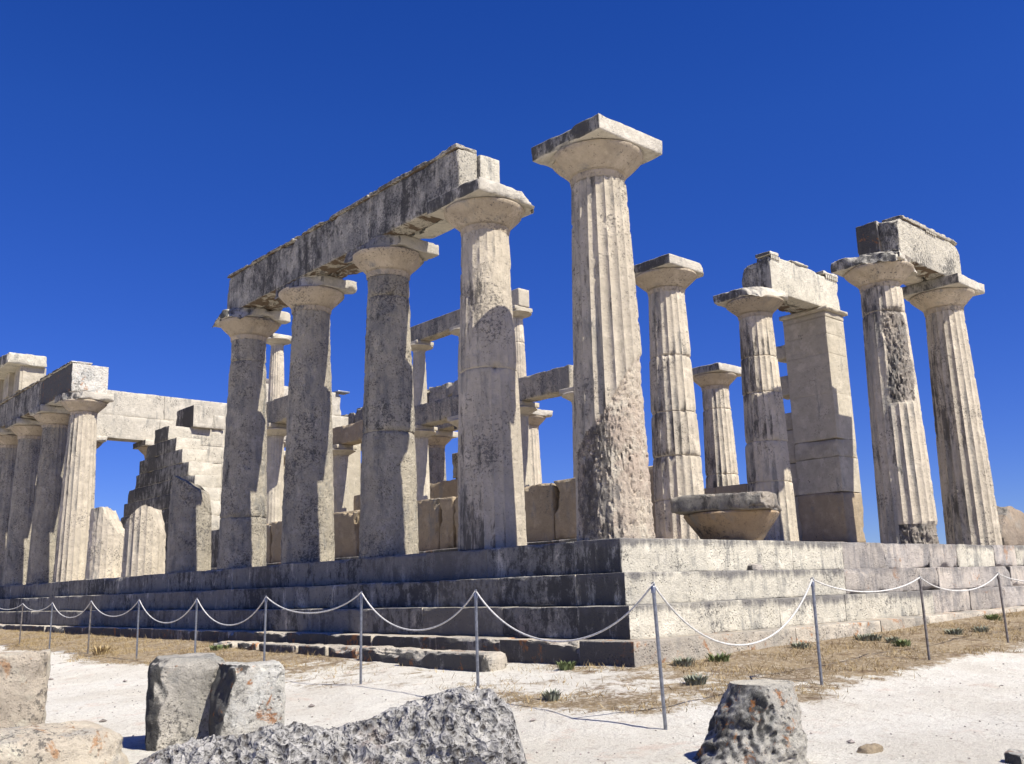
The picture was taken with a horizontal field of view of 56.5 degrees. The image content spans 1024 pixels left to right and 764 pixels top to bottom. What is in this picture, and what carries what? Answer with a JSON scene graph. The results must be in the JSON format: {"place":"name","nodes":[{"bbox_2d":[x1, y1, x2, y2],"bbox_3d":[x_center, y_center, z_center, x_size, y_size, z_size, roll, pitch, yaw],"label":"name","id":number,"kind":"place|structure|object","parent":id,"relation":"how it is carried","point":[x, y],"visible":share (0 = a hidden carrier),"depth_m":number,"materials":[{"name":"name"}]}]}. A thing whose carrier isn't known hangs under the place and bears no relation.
{"place":"outdoors","nodes":[
{"label":"outdoors","id":0,"kind":"place"},
{"bbox_2d":[121,426,221,569],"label":"cella side wall","id":1,"kind":"structure","parent":0,"point":[174,450],"depth_m":28.28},
{"bbox_2d":[176,405,213,428],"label":"loose wall block","id":2,"kind":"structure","parent":1,"relation":"on","point":[196,416],"depth_m":30.70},
{"bbox_2d":[266,384,340,415],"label":"frieze block","id":3,"kind":"structure","parent":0,"point":[336,410],"depth_m":37.58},
{"bbox_2d":[452,453,457,478],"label":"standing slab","id":4,"kind":"structure","parent":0,"point":[455,463],"depth_m":30.12,"materials":[{"name":"grey stone"}]},
{"bbox_2d":[0,611,1023,763],"bbox_3d":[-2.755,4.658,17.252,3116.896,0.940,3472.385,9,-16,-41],"label":"ground","id":5,"kind":"structure","parent":0,"point":[873,711],"depth_m":8.42,"materials":[{"name":"sand"}]},
{"bbox_2d":[0,649,50,728],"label":"cut block","id":6,"kind":"object","parent":5,"relation":"on","point":[24,677],"depth_m":7.63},
{"bbox_2d":[0,721,128,763],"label":"boulder","id":7,"kind":"object","parent":5,"relation":"on","point":[78,742],"visible":1,"depth_m":5.90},
{"bbox_2d":[90,644,112,655],"bbox_3d":[-6.746,4.409,15.661,0.527,0.200,0.483,-9,-14,30],"label":"shrub","id":8,"kind":"object","parent":5,"relation":"on","point":[104,650],"visible":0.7,"depth_m":15.56,"materials":[{"name":"plant"}]},
{"bbox_2d":[136,599,139,658],"bbox_3d":[-5.642,3.761,14.351,0.034,0.966,0.041,9,-16,-41],"label":"rope post","id":9,"kind":"object","parent":5,"relation":"on","point":[137,629],"visible":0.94,"depth_m":14.35,"materials":[{"name":"metal"}]},
{"bbox_2d":[145,653,224,750],"bbox_3d":[-2.437,2.405,7.104,0.558,0.721,0.525,3,-13,-22],"label":"standing block","id":10,"kind":"object","parent":5,"relation":"on","point":[178,700],"depth_m":6.88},
{"bbox_2d":[194,598,197,652],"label":"rope post","id":11,"kind":"object","parent":5,"relation":"on","point":[196,615],"visible":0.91,"depth_m":12.82,"materials":[{"name":"metal"}]},
{"bbox_2d":[213,641,244,647],"bbox_3d":[-4.422,4.212,15.000,0.348,0.253,0.700,9,-16,-41],"label":"kerb stone","id":12,"kind":"object","parent":5,"relation":"on","point":[233,644],"visible":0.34,"depth_m":14.87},
{"bbox_2d":[208,660,285,736],"bbox_3d":[-1.923,2.376,6.905,0.503,0.662,0.476,4,-13,-24],"label":"standing block","id":13,"kind":"object","parent":5,"relation":"on","point":[247,697],"depth_m":6.75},
{"bbox_2d":[238,641,274,649],"bbox_3d":[-3.862,4.060,14.382,0.346,0.264,0.616,9,-16,-41],"label":"kerb stone","id":14,"kind":"object","parent":5,"relation":"on","point":[251,645],"visible":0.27,"depth_m":14.31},
{"bbox_2d":[263,595,267,660],"bbox_3d":[-2.936,3.036,11.320,0.037,0.976,0.036,9,-16,-41],"label":"rope post","id":15,"kind":"object","parent":5,"relation":"on","point":[265,622],"visible":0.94,"depth_m":11.33,"materials":[{"name":"metal"}]},
{"bbox_2d":[259,642,310,652],"bbox_3d":[-3.252,3.910,13.712,0.349,0.285,1.060,9,-16,-41],"label":"kerb stone","id":16,"kind":"object","parent":5,"relation":"on","point":[285,646],"visible":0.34,"depth_m":13.55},
{"bbox_2d":[298,644,341,655],"bbox_3d":[-2.593,3.729,12.978,0.352,0.298,0.752,9,-16,-41],"label":"kerb stone","id":17,"kind":"object","parent":5,"relation":"on","point":[316,649],"visible":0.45,"depth_m":12.86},
{"bbox_2d":[136,686,527,763],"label":"pitted rock","id":18,"kind":"object","parent":5,"relation":"on","point":[462,725],"visible":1,"depth_m":5.35,"materials":[{"name":"stone"}]},
{"bbox_2d":[328,645,365,658],"bbox_3d":[-2.062,3.580,12.367,0.348,0.301,0.713,9,-16,-41],"label":"kerb stone","id":19,"kind":"object","parent":5,"relation":"on","point":[346,651],"visible":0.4,"depth_m":12.34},
{"bbox_2d":[359,591,362,683],"bbox_3d":[-1.549,2.656,9.777,0.034,0.996,0.036,9,-16,-41],"label":"rope post","id":20,"kind":"object","parent":5,"relation":"on","point":[361,622],"visible":0.97,"depth_m":9.78,"materials":[{"name":"metal"}]},
{"bbox_2d":[266,592,360,613],"bbox_3d":[-2.253,2.474,10.630,0.015,0.222,2.116,9,-16,-40],"label":"barrier rope","id":21,"kind":"object","parent":20,"relation":"attached to","point":[314,612],"visible":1,"depth_m":10.54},
{"bbox_2d":[361,591,474,630],"bbox_3d":[-0.939,2.199,9.157,0.015,0.381,1.883,9,-16,-41],"label":"barrier rope","id":22,"kind":"object","parent":20,"relation":"attached to","point":[466,603],"visible":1,"depth_m":9.07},
{"bbox_2d":[359,646,414,663],"bbox_3d":[-1.468,3.399,11.637,0.351,0.314,1.012,9,-16,-41],"label":"kerb stone","id":23,"kind":"object","parent":5,"relation":"on","point":[387,654],"visible":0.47,"depth_m":11.59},
{"bbox_2d":[399,648,506,671],"bbox_3d":[-0.685,3.145,10.559,0.356,0.327,1.620,9,-16,-41],"label":"kerb stone","id":24,"kind":"object","parent":5,"relation":"on","point":[464,660],"visible":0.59,"depth_m":10.29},
{"bbox_2d":[474,589,479,687],"bbox_3d":[-0.310,2.337,8.409,0.037,0.992,0.036,9,-16,-41],"label":"rope post","id":25,"kind":"object","parent":5,"relation":"on","point":[476,638],"visible":0.94,"depth_m":8.41,"materials":[{"name":"metal"}]},
{"bbox_2d":[0,538,1023,667],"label":"temple platform","id":26,"kind":"structure","parent":5,"relation":"on","point":[574,588],"depth_m":12.89,"materials":[{"name":"stone"}]},
{"bbox_2d":[0,428,17,585],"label":"doric column","id":27,"kind":"structure","parent":26,"relation":"on","point":[8,445],"depth_m":32.21,"materials":[{"name":"grey stone"}]},
{"bbox_2d":[0,394,17,427],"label":"architrave block","id":28,"kind":"structure","parent":27,"relation":"on","point":[8,409],"depth_m":31.68,"materials":[{"name":"stone"}]},
{"bbox_2d":[0,365,46,401],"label":"frieze","id":29,"kind":"object","parent":28,"relation":"on","point":[21,378],"visible":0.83,"depth_m":31.05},
{"bbox_2d":[0,352,46,379],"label":"cornice block","id":30,"kind":"structure","parent":29,"relation":"on","point":[10,362],"depth_m":30.87,"materials":[{"name":"stone"}]},
{"bbox_2d":[2,417,42,585],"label":"doric column","id":31,"kind":"structure","parent":26,"relation":"on","point":[27,432],"depth_m":30.34,"materials":[{"name":"grey stone"}]},
{"bbox_2d":[15,380,42,418],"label":"architrave block","id":32,"kind":"structure","parent":31,"relation":"on","point":[28,397],"depth_m":30.04,"materials":[{"name":"stone"}]},
{"bbox_2d":[26,404,69,583],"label":"doric column","id":33,"kind":"structure","parent":26,"relation":"on","point":[53,421],"depth_m":28.49,"materials":[{"name":"grey stone"}]},
{"bbox_2d":[52,391,113,581],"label":"doric column","id":34,"kind":"structure","parent":26,"relation":"on","point":[77,499],"depth_m":26.67,"materials":[{"name":"beige stone"}]},
{"bbox_2d":[40,361,108,406],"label":"architrave block","id":35,"kind":"structure","parent":34,"relation":"on","point":[72,376],"depth_m":27.45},
{"bbox_2d":[96,435,107,448],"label":"doric column","id":36,"kind":"structure","parent":26,"relation":"on","point":[100,440],"depth_m":34.32,"materials":[{"name":"beige stone"}]},
{"bbox_2d":[97,414,159,442],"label":"architrave block","id":37,"kind":"structure","parent":36,"relation":"on","point":[123,428],"depth_m":35.27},
{"bbox_2d":[98,390,164,419],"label":"frieze block","id":38,"kind":"structure","parent":37,"relation":"on","point":[138,405],"depth_m":35.65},
{"bbox_2d":[84,507,124,579],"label":"broken column","id":39,"kind":"structure","parent":26,"relation":"on","point":[105,545],"depth_m":24.37,"materials":[{"name":"beige stone"}]},
{"bbox_2d":[121,505,165,576],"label":"broken column","id":40,"kind":"structure","parent":26,"relation":"on","point":[144,543],"depth_m":22.50,"materials":[{"name":"beige stone"}]},
{"bbox_2d":[133,439,153,459],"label":"doric column","id":41,"kind":"structure","parent":26,"relation":"on","point":[141,446],"depth_m":35.65,"materials":[{"name":"beige stone"}]},
{"bbox_2d":[160,420,224,445],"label":"architrave block","id":42,"kind":"structure","parent":41,"relation":"on","point":[163,423],"depth_m":36.32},
{"bbox_2d":[163,396,226,425],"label":"frieze block","id":43,"kind":"structure","parent":42,"relation":"on","point":[173,406],"depth_m":36.88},
{"bbox_2d":[165,475,211,573],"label":"broken column","id":44,"kind":"structure","parent":26,"relation":"on","point":[189,532],"depth_m":20.69,"materials":[{"name":"grey stone"}]},
{"bbox_2d":[186,427,223,487],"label":"cella cross wall","id":45,"kind":"structure","parent":26,"relation":"on","point":[211,442],"depth_m":30.85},
{"bbox_2d":[211,415,224,429],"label":"loose wall block","id":46,"kind":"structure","parent":45,"relation":"on","point":[218,422],"depth_m":31.07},
{"bbox_2d":[212,307,290,569],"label":"doric column","id":47,"kind":"structure","parent":26,"relation":"on","point":[242,540],"depth_m":19.20,"materials":[{"name":"grey stone"}]},
{"bbox_2d":[227,238,295,308],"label":"architrave block","id":48,"kind":"structure","parent":47,"relation":"on","point":[258,282],"depth_m":19.04,"materials":[{"name":"stone"}]},
{"bbox_2d":[262,298,287,310],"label":"architrave block","id":49,"kind":"structure","parent":47,"relation":"on","point":[279,304],"depth_m":19.58,"materials":[{"name":"stone"}]},
{"bbox_2d":[265,423,286,523],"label":"doric column","id":50,"kind":"structure","parent":26,"relation":"on","point":[276,434],"depth_m":27.51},
{"bbox_2d":[266,395,287,423],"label":"beam","id":51,"kind":"structure","parent":50,"relation":"on","point":[276,411],"depth_m":27.50,"materials":[{"name":"grey stone"}]},
{"bbox_2d":[266,333,291,400],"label":"doric column","id":52,"kind":"structure","parent":51,"relation":"on","point":[276,342],"depth_m":28.21,"materials":[{"name":"beige stone"}]},
{"bbox_2d":[275,275,356,563],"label":"doric column","id":53,"kind":"structure","parent":26,"relation":"on","point":[312,302],"depth_m":17.33,"materials":[{"name":"grey stone"}]},
{"bbox_2d":[294,195,370,279],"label":"architrave block","id":54,"kind":"structure","parent":53,"relation":"on","point":[323,248],"depth_m":17.11,"materials":[{"name":"stone"}]},
{"bbox_2d":[328,263,361,278],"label":"architrave block","id":55,"kind":"structure","parent":53,"relation":"on","point":[347,270],"depth_m":17.63,"materials":[{"name":"stone"}]},
{"bbox_2d":[332,444,356,512],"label":"doric column","id":56,"kind":"structure","parent":26,"relation":"on","point":[341,453],"depth_m":31.85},
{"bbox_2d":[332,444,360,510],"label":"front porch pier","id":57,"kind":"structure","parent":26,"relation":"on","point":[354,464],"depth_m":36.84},
{"bbox_2d":[344,234,438,557],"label":"doric column","id":58,"kind":"structure","parent":26,"relation":"on","point":[388,265],"depth_m":15.47,"materials":[{"name":"grey stone"}]},
{"bbox_2d":[266,478,576,563],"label":"cella wall","id":59,"kind":"structure","parent":26,"relation":"on","point":[550,510],"depth_m":17.97,"materials":[{"name":"brown stone"}]},
{"bbox_2d":[414,425,437,500],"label":"doric column","id":60,"kind":"structure","parent":26,"relation":"on","point":[422,434],"depth_m":28.59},
{"bbox_2d":[414,395,458,426],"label":"beam","id":61,"kind":"structure","parent":60,"relation":"on","point":[434,413],"depth_m":28.12,"materials":[{"name":"grey stone"}]},
{"bbox_2d":[429,380,457,401],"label":"frieze block","id":62,"kind":"structure","parent":61,"relation":"on","point":[449,389],"depth_m":35.19,"materials":[{"name":"grey stone"}]},
{"bbox_2d":[449,324,459,394],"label":"doric column","id":63,"kind":"structure","parent":61,"relation":"on","point":[455,330],"depth_m":27.69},
{"bbox_2d":[428,430,457,483],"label":"doric column","id":64,"kind":"structure","parent":26,"relation":"on","point":[439,440],"depth_m":35.28,"materials":[{"name":"grey stone"}]},
{"bbox_2d":[427,177,534,550],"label":"doric column","id":65,"kind":"structure","parent":26,"relation":"on","point":[483,216],"depth_m":13.61,"materials":[{"name":"beige stone"}]},
{"bbox_2d":[369,143,476,240],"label":"architrave block","id":66,"kind":"structure","parent":65,"relation":"on","point":[398,205],"depth_m":15.25,"materials":[{"name":"stone"}]},
{"bbox_2d":[410,155,499,238],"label":"architrave block","id":67,"kind":"structure","parent":65,"relation":"on","point":[488,168],"depth_m":14.93,"materials":[{"name":"stone"}]},
{"bbox_2d":[519,401,538,487],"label":"doric column","id":68,"kind":"structure","parent":26,"relation":"on","point":[527,408],"depth_m":25.35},
{"bbox_2d":[518,365,572,401],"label":"beam","id":69,"kind":"structure","parent":68,"relation":"on","point":[544,385],"depth_m":24.76,"materials":[{"name":"grey stone"}]},
{"bbox_2d":[512,305,532,377],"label":"doric column","id":70,"kind":"structure","parent":69,"relation":"on","point":[520,313],"depth_m":25.97,"materials":[{"name":"beige stone"}]},
{"bbox_2d":[511,288,528,307],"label":"beam","id":71,"kind":"structure","parent":70,"relation":"on","point":[520,296],"depth_m":26.11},
{"bbox_2d":[528,409,552,484],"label":"doric column","id":72,"kind":"structure","parent":26,"relation":"on","point":[537,418],"depth_m":31.56,"materials":[{"name":"beige stone"}]},
{"bbox_2d":[353,466,747,537],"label":"cella wall","id":73,"kind":"structure","parent":26,"relation":"on","point":[444,489],"depth_m":29.94,"materials":[{"name":"brown stone"}]},
{"bbox_2d":[559,387,574,477],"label":"doric column","id":74,"kind":"structure","parent":26,"relation":"on","point":[567,393],"depth_m":23.79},
{"bbox_2d":[531,113,661,540],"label":"doric column","id":75,"kind":"structure","parent":26,"relation":"on","point":[596,161],"depth_m":11.94,"materials":[{"name":"beige stone"}]},
{"bbox_2d":[634,253,703,538],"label":"doric column","id":76,"kind":"structure","parent":26,"relation":"on","point":[665,281],"depth_m":17.27,"materials":[{"name":"beige stone"}]},
{"bbox_2d":[692,363,740,487],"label":"doric column","id":77,"kind":"structure","parent":26,"relation":"on","point":[713,381],"depth_m":25.88,"materials":[{"name":"beige stone"}]},
{"bbox_2d":[670,491,781,539],"bbox_3d":[3.094,1.940,13.452,1.340,0.662,1.341,-8,-14,27],"label":"fallen capital","id":78,"kind":"object","parent":26,"relation":"on","point":[753,515],"visible":1,"depth_m":12.96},
{"bbox_2d":[713,286,798,540],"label":"doric column","id":79,"kind":"structure","parent":26,"relation":"on","point":[753,310],"depth_m":19.21,"materials":[{"name":"beige stone"}]},
{"bbox_2d":[776,305,865,541],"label":"wall pier","id":80,"kind":"structure","parent":26,"relation":"on","point":[819,418],"depth_m":20.80,"materials":[{"name":"brown stone"}]},
{"bbox_2d":[742,263,806,313],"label":"architrave block","id":81,"kind":"structure","parent":80,"relation":"on","point":[749,278],"depth_m":20.42,"materials":[{"name":"stone"}]},
{"bbox_2d":[755,251,839,309],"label":"architrave block","id":82,"kind":"structure","parent":80,"relation":"on","point":[801,285],"depth_m":20.62,"materials":[{"name":"stone"}]},
{"bbox_2d":[831,250,938,543],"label":"doric column","id":83,"kind":"structure","parent":26,"relation":"on","point":[906,508],"depth_m":16.95,"materials":[{"name":"beige stone"}]},
{"bbox_2d":[901,273,1002,544],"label":"doric column","id":84,"kind":"structure","parent":26,"relation":"on","point":[970,512],"depth_m":18.67,"materials":[{"name":"beige stone"}]},
{"bbox_2d":[856,221,926,285],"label":"architrave block","id":85,"kind":"structure","parent":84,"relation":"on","point":[868,239],"depth_m":18.22,"materials":[{"name":"grey stone"}]},
{"bbox_2d":[878,215,960,279],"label":"architrave block","id":86,"kind":"structure","parent":84,"relation":"on","point":[931,253],"depth_m":18.38,"materials":[{"name":"stone"}]},
{"bbox_2d":[997,506,1023,544],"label":"broken boulder","id":87,"kind":"object","parent":26,"relation":"on","point":[1011,520],"visible":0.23,"depth_m":19.86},
{"bbox_3d":[-4.247,3.810,30.220,1.001,4.142,1.003,9,-16,-41],"label":"doric column","id":88,"kind":"object","parent":26,"relation":"on","visible":0},
{"bbox_2d":[332,420,362,444],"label":"beam","id":89,"kind":"structure","parent":88,"relation":"on","point":[351,434],"depth_m":31.59,"materials":[{"name":"brown stone"}]},
{"bbox_3d":[-8.942,4.577,35.382,1.188,5.103,1.189,9,-16,-41],"label":"doric column","id":90,"kind":"object","parent":26,"relation":"on","visible":0},
{"bbox_2d":[332,415,347,427],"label":"architrave block","id":91,"kind":"structure","parent":90,"relation":"on","point":[337,421],"depth_m":37.53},
{"bbox_2d":[49,660,1020,763],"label":"pebbles","id":92,"kind":"object","parent":5,"relation":"on","point":[851,741],"visible":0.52,"depth_m":7.88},
{"bbox_2d":[540,687,564,701],"bbox_3d":[0.324,2.597,7.885,0.200,0.114,0.218,4,-13,-23],"label":"shrub","id":93,"kind":"object","parent":5,"relation":"on","point":[553,695],"visible":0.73,"depth_m":7.84,"materials":[{"name":"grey plant"}]},
{"bbox_2d":[554,660,577,670],"bbox_3d":[0.540,2.868,9.628,0.245,0.114,0.256,4,-13,-23],"label":"shrub","id":94,"kind":"object","parent":5,"relation":"on","point":[564,666],"visible":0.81,"depth_m":9.56,"materials":[{"name":"green plant"}]},
{"bbox_2d":[651,582,667,729],"bbox_3d":[1.056,1.983,6.821,0.067,1.082,0.034,4,-14,-25],"label":"rope post","id":95,"kind":"object","parent":5,"relation":"on","point":[653,589],"visible":0.96,"depth_m":6.81,"materials":[{"name":"metal"}]},
{"bbox_2d":[475,583,652,641],"bbox_3d":[0.357,1.871,7.674,0.015,0.440,2.130,8,-16,-39],"label":"barrier rope","id":96,"kind":"object","parent":95,"relation":"attached to","point":[617,621],"visible":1,"depth_m":7.50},
{"bbox_2d":[653,579,812,645],"bbox_3d":[1.879,1.872,7.719,0.015,0.514,2.424,-13,-17,43],"label":"barrier rope","id":97,"kind":"object","parent":95,"relation":"attached to","point":[700,633],"visible":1,"depth_m":7.54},
{"bbox_2d":[671,656,695,666],"bbox_3d":[1.705,2.772,9.429,0.286,0.114,0.291,9,-16,-41],"label":"shrub","id":98,"kind":"object","parent":5,"relation":"on","point":[681,661],"visible":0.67,"depth_m":9.38,"materials":[{"name":"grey plant"}]},
{"bbox_2d":[684,673,710,684],"bbox_3d":[1.618,2.620,8.360,0.284,0.114,0.280,9,-16,-41],"label":"shrub","id":99,"kind":"object","parent":5,"relation":"on","point":[696,679],"visible":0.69,"depth_m":8.31,"materials":[{"name":"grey plant"}]},
{"bbox_2d":[705,651,732,661],"bbox_3d":[2.129,2.842,9.811,0.323,0.114,0.322,9,-16,-41],"label":"shrub","id":100,"kind":"object","parent":5,"relation":"on","point":[718,658],"visible":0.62,"depth_m":9.76,"materials":[{"name":"green plant"}]},
{"bbox_2d":[693,679,810,763],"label":"broken drum","id":101,"kind":"object","parent":5,"relation":"on","point":[756,721],"visible":0.99,"depth_m":5.48,"materials":[{"name":"stone"}]},
{"bbox_2d":[810,577,822,684],"bbox_3d":[2.731,2.258,8.515,0.034,1.000,0.036,9,-16,-41],"label":"rope post","id":102,"kind":"object","parent":5,"relation":"on","point":[816,632],"visible":0.94,"depth_m":8.51,"materials":[{"name":"metal"}]},
{"bbox_2d":[814,577,919,592],"bbox_3d":[3.523,1.990,9.349,2.216,0.152,0.015,10,-17,-42],"label":"barrier rope","id":103,"kind":"object","parent":102,"relation":"attached to","point":[866,591],"visible":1,"depth_m":9.25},
{"bbox_2d":[857,743,882,753],"bbox_3d":[2.175,2.244,5.785,0.179,0.078,0.122,9,-16,-41],"label":"loose stone","id":104,"kind":"object","parent":5,"relation":"on","point":[873,748],"visible":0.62,"depth_m":5.75,"materials":[{"name":"brown stone"}]},
{"bbox_2d":[918,576,930,659],"bbox_3d":[4.341,2.520,10.011,0.036,0.941,0.036,9,-16,-41],"label":"rope post","id":105,"kind":"object","parent":5,"relation":"on","point":[924,617],"visible":0.94,"depth_m":10.01,"materials":[{"name":"metal"}]},
{"bbox_2d":[996,572,1008,642],"bbox_3d":[5.928,2.760,11.489,0.034,0.906,0.043,9,-16,-41],"label":"rope post","id":106,"kind":"object","parent":5,"relation":"on","point":[1003,609],"visible":0.94,"depth_m":11.49,"materials":[{"name":"metal"}]},
{"bbox_2d":[921,573,997,591],"bbox_3d":[5.122,2.284,10.829,2.188,0.192,0.015,10,-17,-42],"label":"barrier rope","id":107,"kind":"object","parent":106,"relation":"attached to","point":[960,590],"visible":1,"depth_m":10.74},
{"bbox_2d":[1004,749,1023,763],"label":"loose stone","id":108,"kind":"object","parent":5,"relation":"on","point":[1012,756],"visible":1,"depth_m":5.39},
{"bbox_2d":[0,609,1023,715],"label":"dry grass","id":109,"kind":"structure","parent":0,"point":[775,669],"depth_m":10.83,"materials":[{"name":"plant"}]},
{"bbox_2d":[0,0,1023,543],"label":"sky","id":110,"kind":"structure","parent":0,"point":[152,151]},
{"bbox_3d":[-1.117,4.032,33.395,1.253,5.274,1.256,9,-16,-41],"label":"doric column","id":111,"kind":"object","parent":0,"visible":0},
{"bbox_2d":[433,423,455,430],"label":"architrave block","id":112,"kind":"structure","parent":111,"relation":"on","point":[447,427],"depth_m":34.93,"materials":[{"name":"grey stone"}]},
{"bbox_3d":[-3.566,1.279,29.912,0.509,0.643,2.249,9,-16,-41],"label":"lower beam","id":113,"kind":"object","parent":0,"visible":0},
{"bbox_2d":[411,340,433,406],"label":"doric column","id":114,"kind":"structure","parent":113,"relation":"on","point":[420,348],"depth_m":29.22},
{"bbox_2d":[410,309,459,341],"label":"beam","id":115,"kind":"structure","parent":114,"relation":"on","point":[434,329],"depth_m":28.75,"materials":[{"name":"grey stone"}]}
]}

